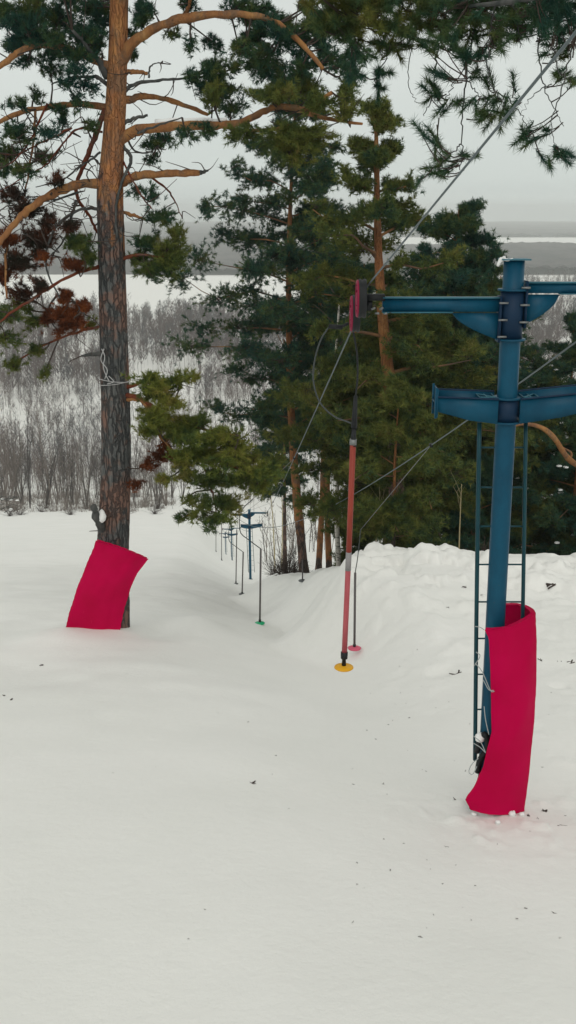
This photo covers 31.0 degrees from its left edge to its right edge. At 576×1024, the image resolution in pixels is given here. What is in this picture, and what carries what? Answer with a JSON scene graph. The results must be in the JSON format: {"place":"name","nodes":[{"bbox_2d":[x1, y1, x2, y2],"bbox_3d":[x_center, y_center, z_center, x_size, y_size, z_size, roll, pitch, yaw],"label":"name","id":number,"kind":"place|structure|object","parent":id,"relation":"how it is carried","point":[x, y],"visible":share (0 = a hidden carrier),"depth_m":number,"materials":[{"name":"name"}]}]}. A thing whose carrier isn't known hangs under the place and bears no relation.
{"place":"outdoors","nodes":[
{"label":"outdoors","id":0,"kind":"place"},
{"bbox_2d":[0,233,575,1023],"bbox_3d":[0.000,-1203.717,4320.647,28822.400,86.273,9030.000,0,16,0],"label":"snow ground","id":1,"kind":"structure","parent":0,"point":[164,859],"depth_m":11.36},
{"bbox_2d":[0,424,18,496],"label":"bare tree","id":2,"kind":"object","parent":1,"relation":"on","point":[4,467],"visible":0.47,"depth_m":213.45,"materials":[{"name":"grey plant"}]},
{"bbox_2d":[0,497,20,515],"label":"bare shrub","id":3,"kind":"object","parent":1,"relation":"on","point":[10,513],"visible":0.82,"depth_m":144.55,"materials":[{"name":"grey plant"}]},
{"bbox_2d":[0,496,21,500],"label":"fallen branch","id":4,"kind":"object","parent":1,"relation":"on","point":[9,499],"visible":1,"depth_m":72.50,"materials":[{"name":"plant"}]},
{"bbox_2d":[0,415,22,503],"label":"bare tree","id":5,"kind":"object","parent":1,"relation":"on","point":[11,457],"visible":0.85,"depth_m":173.22,"materials":[{"name":"grey plant"}]},
{"bbox_2d":[0,423,28,507],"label":"bare tree","id":6,"kind":"object","parent":1,"relation":"on","point":[4,435],"visible":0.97,"depth_m":166.95,"materials":[{"name":"grey plant"}]},
{"bbox_2d":[3,440,25,498],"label":"bare tree","id":7,"kind":"object","parent":1,"relation":"on","point":[15,467],"visible":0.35,"depth_m":196.85,"materials":[{"name":"grey plant"}]},
{"bbox_2d":[6,450,26,496],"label":"bare tree","id":8,"kind":"object","parent":1,"relation":"on","point":[17,471],"visible":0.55,"depth_m":189.64,"materials":[{"name":"grey plant"}]},
{"bbox_2d":[0,419,33,504],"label":"bare tree","id":9,"kind":"object","parent":1,"relation":"on","point":[20,457],"visible":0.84,"depth_m":182.27,"materials":[{"name":"grey plant"}]},
{"bbox_2d":[8,501,29,514],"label":"bare shrub","id":10,"kind":"object","parent":1,"relation":"on","point":[21,512],"visible":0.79,"depth_m":148.42,"materials":[{"name":"grey plant"}]},
{"bbox_2d":[15,454,32,503],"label":"bare tree","id":11,"kind":"object","parent":1,"relation":"on","point":[24,480],"visible":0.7,"depth_m":173.93,"materials":[{"name":"grey plant"}]},
{"bbox_2d":[20,408,40,507],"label":"bare tree","id":12,"kind":"object","parent":1,"relation":"on","point":[30,485],"visible":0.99,"depth_m":169.60,"materials":[{"name":"grey plant"}]},
{"bbox_2d":[25,456,46,497],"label":"bare tree","id":13,"kind":"object","parent":1,"relation":"on","point":[35,478],"visible":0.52,"depth_m":215.58,"materials":[{"name":"grey plant"}]},
{"bbox_2d":[31,453,42,498],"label":"bare tree","id":14,"kind":"object","parent":1,"relation":"on","point":[35,474],"visible":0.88,"depth_m":199.40,"materials":[{"name":"grey plant"}]},
{"bbox_2d":[34,502,47,511],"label":"bare shrub","id":15,"kind":"object","parent":1,"relation":"on","point":[42,510],"visible":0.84,"depth_m":158.35,"materials":[{"name":"grey plant"}]},
{"bbox_2d":[28,437,56,496],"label":"bare tree","id":16,"kind":"object","parent":1,"relation":"on","point":[41,463],"visible":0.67,"depth_m":211.77,"materials":[{"name":"grey plant"}]},
{"bbox_2d":[35,397,51,503],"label":"bare tree","id":17,"kind":"object","parent":1,"relation":"on","point":[41,431],"visible":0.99,"depth_m":175.92,"materials":[{"name":"grey plant"}]},
{"bbox_2d":[34,457,54,504],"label":"bare tree","id":18,"kind":"object","parent":1,"relation":"on","point":[43,483],"visible":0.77,"depth_m":181.73,"materials":[{"name":"grey plant"}]},
{"bbox_2d":[35,491,53,508],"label":"bare shrub","id":19,"kind":"object","parent":1,"relation":"on","point":[45,502],"visible":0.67,"depth_m":169.86,"materials":[{"name":"grey plant"}]},
{"bbox_2d":[39,440,59,504],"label":"bare tree","id":20,"kind":"object","parent":1,"relation":"on","point":[52,475],"visible":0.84,"depth_m":179.14,"materials":[{"name":"grey plant"}]},
{"bbox_2d":[39,446,62,504],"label":"bare tree","id":21,"kind":"object","parent":1,"relation":"on","point":[53,479],"visible":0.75,"depth_m":183.18,"materials":[{"name":"grey plant"}]},
{"bbox_2d":[50,449,61,492],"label":"bare tree","id":22,"kind":"object","parent":1,"relation":"on","point":[53,466],"visible":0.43,"depth_m":212.87,"materials":[{"name":"grey plant"}]},
{"bbox_2d":[47,435,66,491],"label":"bare tree","id":23,"kind":"object","parent":1,"relation":"on","point":[54,461],"visible":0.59,"depth_m":212.58,"materials":[{"name":"grey plant"}]},
{"bbox_2d":[46,442,77,503],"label":"bare tree","id":24,"kind":"object","parent":1,"relation":"on","point":[69,471],"visible":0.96,"depth_m":170.26,"materials":[{"name":"grey plant"}]},
{"bbox_2d":[59,444,67,488],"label":"bare tree","id":25,"kind":"object","parent":1,"relation":"on","point":[62,461],"visible":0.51,"depth_m":209.56,"materials":[{"name":"grey plant"}]},
{"bbox_2d":[52,409,79,503],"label":"bare tree","id":26,"kind":"object","parent":1,"relation":"on","point":[67,450],"visible":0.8,"depth_m":183.61,"materials":[{"name":"grey plant"}]},
{"bbox_2d":[55,442,79,504],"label":"bare tree","id":27,"kind":"object","parent":1,"relation":"on","point":[69,457],"visible":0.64,"depth_m":182.76,"materials":[{"name":"grey plant"}]},
{"bbox_2d":[61,503,76,514],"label":"bare shrub","id":28,"kind":"object","parent":1,"relation":"on","point":[70,511],"visible":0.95,"depth_m":149.46,"materials":[{"name":"grey plant"}]},
{"bbox_2d":[60,450,80,501],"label":"bare tree","id":29,"kind":"object","parent":1,"relation":"on","point":[71,475],"visible":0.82,"depth_m":173.55,"materials":[{"name":"grey plant"}]},
{"bbox_2d":[65,453,80,493],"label":"bare tree","id":30,"kind":"object","parent":1,"relation":"on","point":[71,472],"visible":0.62,"depth_m":182.37,"materials":[{"name":"grey plant"}]},
{"bbox_2d":[65,444,89,502],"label":"bare tree","id":31,"kind":"object","parent":1,"relation":"on","point":[76,477],"visible":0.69,"depth_m":184.48,"materials":[{"name":"grey plant"}]},
{"bbox_2d":[68,437,87,503],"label":"bare tree","id":32,"kind":"object","parent":1,"relation":"on","point":[76,469],"visible":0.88,"depth_m":175.72,"materials":[{"name":"grey plant"}]},
{"bbox_2d":[74,461,86,501],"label":"bare tree","id":33,"kind":"object","parent":1,"relation":"on","point":[81,483],"visible":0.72,"depth_m":179.20,"materials":[{"name":"grey plant"}]},
{"bbox_2d":[75,436,87,500],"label":"bare tree","id":34,"kind":"object","parent":1,"relation":"on","point":[80,467],"visible":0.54,"depth_m":199.00,"materials":[{"name":"grey plant"}]},
{"bbox_2d":[66,444,100,505],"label":"bare tree","id":35,"kind":"object","parent":1,"relation":"on","point":[87,476],"visible":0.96,"depth_m":167.23,"materials":[{"name":"grey plant"}]},
{"bbox_2d":[79,437,90,505],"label":"bare tree","id":36,"kind":"object","parent":1,"relation":"on","point":[83,459],"visible":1,"depth_m":165.59,"materials":[{"name":"grey plant"}]},
{"bbox_2d":[78,496,96,509],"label":"bare shrub","id":37,"kind":"object","parent":1,"relation":"on","point":[83,503],"visible":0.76,"depth_m":166.84,"materials":[{"name":"grey plant"}]},
{"bbox_2d":[0,486,176,511],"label":"undergrowth","id":38,"kind":"object","parent":1,"relation":"on","point":[144,504],"visible":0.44,"depth_m":178.25,"materials":[{"name":"brown"}]},
{"bbox_2d":[84,437,100,493],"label":"bare tree","id":39,"kind":"object","parent":1,"relation":"on","point":[95,460],"visible":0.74,"depth_m":207.30,"materials":[{"name":"grey plant"}]},
{"bbox_2d":[87,417,100,482],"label":"bare tree","id":40,"kind":"object","parent":1,"relation":"on","point":[96,454],"visible":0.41,"depth_m":225.02,"materials":[{"name":"grey plant"}]},
{"bbox_2d":[93,455,100,497],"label":"bare tree","id":41,"kind":"object","parent":1,"relation":"on","point":[95,494],"visible":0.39,"depth_m":216.11,"materials":[{"name":"grey plant"}]},
{"bbox_2d":[92,461,101,494],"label":"bare tree","id":42,"kind":"object","parent":1,"relation":"on","point":[93,464],"visible":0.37,"depth_m":165.45,"materials":[{"name":"grey plant"}]},
{"bbox_2d":[131,436,143,501],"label":"bare tree","id":43,"kind":"object","parent":1,"relation":"on","point":[135,461],"visible":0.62,"depth_m":191.49,"materials":[{"name":"grey plant"}]},
{"bbox_2d":[131,446,144,480],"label":"bare tree","id":44,"kind":"object","parent":1,"relation":"on","point":[134,462],"visible":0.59,"depth_m":185.59,"materials":[{"name":"grey plant"}]},
{"bbox_2d":[133,447,152,497],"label":"bare tree","id":45,"kind":"object","parent":1,"relation":"on","point":[146,494],"visible":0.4,"depth_m":207.07,"materials":[{"name":"grey plant"}]},
{"bbox_2d":[137,459,149,499],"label":"bare tree","id":46,"kind":"object","parent":1,"relation":"on","point":[145,480],"visible":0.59,"depth_m":185.62,"materials":[{"name":"grey plant"}]},
{"bbox_2d":[136,459,152,501],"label":"bare tree","id":47,"kind":"object","parent":1,"relation":"on","point":[141,482],"visible":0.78,"depth_m":182.07,"materials":[{"name":"grey plant"}]},
{"bbox_2d":[136,454,156,497],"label":"bare tree","id":48,"kind":"object","parent":1,"relation":"on","point":[148,478],"visible":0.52,"depth_m":182.47,"materials":[{"name":"grey plant"}]},
{"bbox_2d":[142,500,164,513],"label":"bare shrub","id":49,"kind":"object","parent":1,"relation":"on","point":[156,511],"visible":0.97,"depth_m":151.07,"materials":[{"name":"grey plant"}]},
{"bbox_2d":[146,444,161,500],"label":"bare tree","id":50,"kind":"object","parent":1,"relation":"on","point":[154,474],"visible":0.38,"depth_m":176.49,"materials":[{"name":"grey plant"}]},
{"bbox_2d":[142,454,172,505],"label":"bare tree","id":51,"kind":"object","parent":1,"relation":"on","point":[156,485],"visible":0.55,"depth_m":167.74,"materials":[{"name":"grey plant"}]},
{"bbox_2d":[144,442,171,505],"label":"bare tree","id":52,"kind":"object","parent":1,"relation":"on","point":[165,499],"visible":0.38,"depth_m":179.04,"materials":[{"name":"grey plant"}]},
{"bbox_2d":[172,447,193,497],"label":"bare tree","id":53,"kind":"object","parent":1,"relation":"on","point":[184,485],"visible":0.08,"depth_m":211.29,"materials":[{"name":"grey plant"}]},
{"bbox_2d":[0,0,378,627],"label":"pine tree","id":54,"kind":"object","parent":1,"relation":"on","point":[30,23],"visible":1,"depth_m":17.77,"materials":[{"name":"green plant"}]},
{"bbox_2d":[66,539,147,629],"bbox_3d":[-3.469,1.492,19.716,1.680,2.056,0.293,0,16,0],"label":"crash mat","id":55,"kind":"object","parent":54,"relation":"attached to","point":[111,571],"visible":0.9,"depth_m":19.63,"materials":[{"name":"fabric"}]},
{"bbox_2d":[98,349,129,385],"bbox_3d":[-3.190,-2.671,18.981,0.589,0.697,0.634,0,16,0],"label":"wire","id":56,"kind":"object","parent":54,"relation":"attached to","point":[107,372],"visible":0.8,"depth_m":18.74,"materials":[{"name":"grey"}]},
{"bbox_2d":[219,532,229,554],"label":"lift tower","id":57,"kind":"structure","parent":1,"relation":"on","point":[225,533],"depth_m":245.28,"materials":[{"name":"metal"}]},
{"bbox_2d":[222,528,240,559],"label":"lift tower","id":58,"kind":"structure","parent":1,"relation":"on","point":[231,534],"depth_m":163.38,"materials":[{"name":"metal"}]},
{"bbox_2d":[230,509,267,579],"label":"lift tower","id":59,"kind":"structure","parent":1,"relation":"on","point":[249,515],"depth_m":78.43,"materials":[{"name":"metal"}]},
{"bbox_2d":[258,499,275,569],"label":"bare sapling","id":60,"kind":"object","parent":1,"relation":"on","point":[273,532],"visible":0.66,"depth_m":73.51,"materials":[{"name":"beige plant"}]},
{"bbox_2d":[258,546,287,576],"bbox_3d":[-0.728,3.139,58.096,2.151,2.133,2.056,0,16,0],"label":"bare shrub","id":61,"kind":"object","parent":1,"relation":"on","point":[270,570],"visible":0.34,"depth_m":58.09,"materials":[{"name":"brown plant"}]},
{"bbox_2d":[270,500,280,555],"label":"bare sapling","id":62,"kind":"object","parent":1,"relation":"on","point":[276,530],"visible":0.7,"depth_m":121.53,"materials":[{"name":"brown plant"}]},
{"bbox_2d":[251,388,309,563],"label":"pine tree","id":63,"kind":"object","parent":1,"relation":"on","point":[264,446],"visible":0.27,"depth_m":61.24,"materials":[{"name":"green plant"}]},
{"bbox_2d":[265,544,308,576],"bbox_3d":[-0.125,2.128,43.227,2.052,1.900,2.362,0,16,0],"label":"bare shrub","id":64,"kind":"object","parent":1,"relation":"on","point":[286,568],"visible":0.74,"depth_m":43.24,"materials":[{"name":"brown plant"}]},
{"bbox_2d":[279,498,294,560],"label":"bare sapling","id":65,"kind":"object","parent":1,"relation":"on","point":[282,532],"visible":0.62,"depth_m":75.58,"materials":[{"name":"beige plant"}]},
{"bbox_2d":[0,268,575,513],"bbox_3d":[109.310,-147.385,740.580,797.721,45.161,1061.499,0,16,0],"label":"valley forest","id":66,"kind":"object","parent":1,"relation":"on","point":[165,326],"visible":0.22,"depth_m":519.02,"materials":[{"name":"grey plant"}]},
{"bbox_2d":[0,234,575,274],"bbox_3d":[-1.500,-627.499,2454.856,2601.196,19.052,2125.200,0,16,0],"label":"distant forest","id":67,"kind":"object","parent":1,"relation":"on","point":[549,254],"visible":0.24,"depth_m":1888.04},
{"bbox_2d":[0,221,575,236],"bbox_3d":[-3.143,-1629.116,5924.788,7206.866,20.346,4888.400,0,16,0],"label":"horizon forest","id":68,"kind":"object","parent":1,"relation":"on","point":[546,229],"visible":0.34,"depth_m":4969.83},
{"bbox_2d":[3,583,574,938],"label":"bark litter","id":69,"kind":"object","parent":1,"relation":"on","point":[549,584],"visible":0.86,"depth_m":16.11,"materials":[{"name":"brown"}]},
{"bbox_2d":[158,69,425,572],"bbox_3d":[0.336,-6.667,39.921,9.717,19.488,8.859,9,18,29],"label":"pine tree","id":70,"kind":"object","parent":1,"relation":"on","point":[315,182],"visible":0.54,"depth_m":38.55,"materials":[{"name":"green plant"}]},
{"bbox_2d":[279,543,312,572],"bbox_3d":[0.328,2.269,45.441,1.733,2.274,1.957,0,16,0],"label":"bare shrub","id":71,"kind":"object","parent":1,"relation":"on","point":[293,560],"visible":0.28,"depth_m":45.44,"materials":[{"name":"brown plant"}]},
{"bbox_2d":[258,200,357,569],"bbox_3d":[1.875,-5.259,46.623,5.146,17.142,7.000,12,20,35],"label":"pine tree","id":72,"kind":"object","parent":1,"relation":"on","point":[319,553],"visible":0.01,"depth_m":47.42,"materials":[{"name":"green plant"}]},
{"bbox_2d":[261,243,374,567],"bbox_3d":[2.204,-4.479,47.407,6.849,15.968,6.663,9,18,28],"label":"pine tree","id":73,"kind":"object","parent":1,"relation":"on","point":[328,548],"visible":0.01,"depth_m":48.25,"materials":[{"name":"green plant"}]},
{"bbox_2d":[313,286,347,565],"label":"tree","id":74,"kind":"object","parent":1,"relation":"on","point":[337,546],"visible":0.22,"depth_m":32.31,"materials":[{"name":"brown plant"}]},
{"bbox_2d":[281,261,394,547],"bbox_3d":[3.173,-3.716,43.879,6.764,13.487,7.602,10,19,32],"label":"pine tree","id":75,"kind":"object","parent":1,"relation":"on","point":[368,266],"visible":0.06,"depth_m":42.14,"materials":[{"name":"green plant"}]},
{"bbox_2d":[320,488,381,565],"bbox_3d":[2.443,0.475,35.474,2.649,3.824,2.435,-7,18,-24],"label":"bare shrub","id":76,"kind":"object","parent":1,"relation":"on","point":[330,530],"visible":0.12,"depth_m":35.26,"materials":[{"name":"brown plant"}]},
{"bbox_2d":[288,94,487,546],"bbox_3d":[2.719,-4.286,27.245,5.497,12.395,4.491,-9,18,-29],"label":"pine tree","id":77,"kind":"object","parent":1,"relation":"on","point":[374,156],"visible":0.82,"depth_m":26.23,"materials":[{"name":"green plant"}]},
{"bbox_2d":[329,368,463,546],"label":"pine tree","id":78,"kind":"object","parent":1,"relation":"on","point":[388,518],"visible":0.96,"depth_m":25.07,"materials":[{"name":"green plant"}]},
{"bbox_2d":[256,309,537,547],"bbox_3d":[2.829,-2.000,29.842,7.042,7.992,8.012,-4,17,-15],"label":"pine tree","id":79,"kind":"object","parent":1,"relation":"on","point":[306,399],"visible":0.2,"depth_m":28.80,"materials":[{"name":"green plant"}]},
{"bbox_2d":[346,486,447,547],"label":"pine tree","id":80,"kind":"object","parent":1,"relation":"on","point":[411,540],"depth_m":32.14,"materials":[{"name":"green plant"}]},
{"bbox_2d":[314,313,529,518],"bbox_3d":[3.814,-1.995,31.161,6.386,8.193,6.305,0,16,0],"label":"pine tree","id":81,"kind":"object","parent":1,"relation":"on","point":[447,338],"visible":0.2,"depth_m":29.33,"materials":[{"name":"green plant"}]},
{"bbox_2d":[295,0,575,190],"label":"pine tree","id":82,"kind":"object","parent":1,"relation":"on","point":[335,20],"visible":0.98,"depth_m":8.43,"materials":[{"name":"green plant"}]},
{"bbox_2d":[318,195,557,523],"bbox_3d":[4.665,-3.948,34.601,8.105,12.630,8.120,7,18,24],"label":"pine tree","id":83,"kind":"object","parent":1,"relation":"on","point":[467,278],"visible":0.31,"depth_m":32.53,"materials":[{"name":"green plant"}]},
{"bbox_2d":[454,476,463,548],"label":"bare sapling","id":84,"kind":"object","parent":1,"relation":"on","point":[460,513],"visible":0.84,"depth_m":26.11,"materials":[{"name":"beige plant"}]},
{"bbox_2d":[349,256,575,810],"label":"lift tower","id":85,"kind":"structure","parent":1,"relation":"on","point":[515,306],"depth_m":9.51,"materials":[{"name":"metal"}]},
{"bbox_2d":[222,341,575,532],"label":"tow rope","id":86,"kind":"object","parent":85,"relation":"attached to","point":[561,352],"visible":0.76,"depth_m":17.46,"materials":[{"name":"grey metal"}]},
{"bbox_2d":[298,518,318,581],"bbox_3d":[0.725,0.967,30.462,0.841,2.253,0.250,0,16,0],"label":"tow hanger","id":87,"kind":"object","parent":86,"relation":"hanging from","point":[301,580],"visible":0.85,"depth_m":30.63,"materials":[{"name":"black metal"}]},
{"bbox_2d":[348,443,432,650],"bbox_3d":[1.786,0.659,18.404,1.405,3.820,0.250,0,16,0],"label":"tow hanger","id":88,"kind":"object","parent":86,"relation":"hanging from","point":[354,647],"visible":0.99,"depth_m":18.66,"materials":[{"name":"black metal"}]},
{"bbox_2d":[242,30,575,529],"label":"tow rope","id":89,"kind":"object","parent":85,"relation":"attached to","point":[554,58],"visible":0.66,"depth_m":4.41,"materials":[{"name":"grey metal"}]},
{"bbox_2d":[221,522,243,560],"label":"tow hanger","id":90,"kind":"object","parent":89,"relation":"hanging from","point":[221,542],"visible":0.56,"depth_m":104.93,"materials":[{"name":"grey metal"}]},
{"bbox_2d":[234,502,273,583],"bbox_3d":[-1.815,1.636,54.592,2.149,4.550,0.250,0,16,0],"label":"tow hanger","id":91,"kind":"object","parent":89,"relation":"hanging from","point":[236,552],"visible":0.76,"depth_m":54.76,"materials":[{"name":"black metal"}]},
{"bbox_2d":[228,483,282,594],"bbox_3d":[-1.146,0.987,36.712,1.927,4.103,0.250,0,16,0],"label":"tow hanger","id":92,"kind":"object","parent":89,"relation":"hanging from","point":[241,593],"visible":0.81,"depth_m":36.87,"materials":[{"name":"black metal"}]},
{"bbox_2d":[239,456,295,624],"bbox_3d":[-0.502,0.732,25.190,1.361,4.245,0.250,0,16,0],"label":"tow hanger","id":93,"kind":"object","parent":89,"relation":"hanging from","point":[259,622],"visible":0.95,"depth_m":25.39,"materials":[{"name":"black metal"}]},
{"bbox_2d":[312,322,358,671],"bbox_3d":[0.460,-0.085,10.383,0.452,3.586,0.204,0,16,0],"label":"tow hanger","id":94,"kind":"object","parent":89,"relation":"hanging from","point":[343,666],"visible":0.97,"depth_m":10.37,"materials":[{"name":"red metal"}]},
{"bbox_2d":[465,603,536,814],"bbox_3d":[2.149,2.025,10.339,0.479,2.202,0.743,12,20,35],"label":"crash mat","id":95,"kind":"object","parent":85,"relation":"attached to","point":[500,786],"visible":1,"depth_m":10.22,"materials":[{"name":"fabric"}]},
{"bbox_2d":[459,537,489,550],"bbox_3d":[4.947,0.966,25.254,1.253,0.926,1.039,-12,20,-35],"label":"bare shrub","id":96,"kind":"object","parent":1,"relation":"on","point":[483,548],"visible":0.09,"depth_m":25.16,"materials":[{"name":"brown plant"}]},
{"bbox_2d":[420,452,546,553],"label":"pine tree","id":97,"kind":"object","parent":1,"relation":"on","point":[467,535],"visible":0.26,"depth_m":29.57,"materials":[{"name":"green plant"}]},
{"bbox_2d":[435,417,575,553],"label":"pine tree","id":98,"kind":"object","parent":1,"relation":"on","point":[537,538],"visible":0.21,"depth_m":31.23,"materials":[{"name":"green plant"}]},
{"bbox_2d":[463,263,547,376],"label":"pine tree","id":99,"kind":"object","parent":1,"relation":"on","point":[497,270],"depth_m":43.19,"materials":[{"name":"green plant"}]},
{"bbox_2d":[509,810,515,815],"bbox_3d":[2.275,3.058,10.549,0.078,0.065,0.071,-3,16,-11],"label":"snow clod","id":100,"kind":"object","parent":1,"relation":"on","point":[512,813],"visible":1,"depth_m":10.52,"materials":[{"name":"white"}]},
{"bbox_2d":[474,357,562,549],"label":"pine tree","id":101,"kind":"object","parent":1,"relation":"on","point":[557,373],"visible":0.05,"depth_m":35.62,"materials":[{"name":"green plant"}]},
{"bbox_2d":[499,276,543,373],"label":"pine tree","id":102,"kind":"object","parent":1,"relation":"on","point":[529,327],"depth_m":50.88,"materials":[{"name":"green plant"}]},
{"bbox_2d":[510,414,575,555],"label":"pine tree","id":103,"kind":"object","parent":1,"relation":"on","point":[552,466],"visible":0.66,"depth_m":30.47,"materials":[{"name":"green plant"}]},
{"bbox_2d":[516,318,575,489],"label":"pine tree","id":104,"kind":"object","parent":1,"relation":"on","point":[569,354],"visible":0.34,"depth_m":33.92,"materials":[{"name":"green plant"}]},
{"bbox_2d":[539,308,575,421],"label":"pine tree","id":105,"kind":"object","parent":1,"relation":"on","point":[564,366],"visible":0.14,"depth_m":39.50,"materials":[{"name":"green plant"}]},
{"bbox_2d":[0,0,575,221],"label":"sky","id":106,"kind":"structure","parent":0,"point":[516,188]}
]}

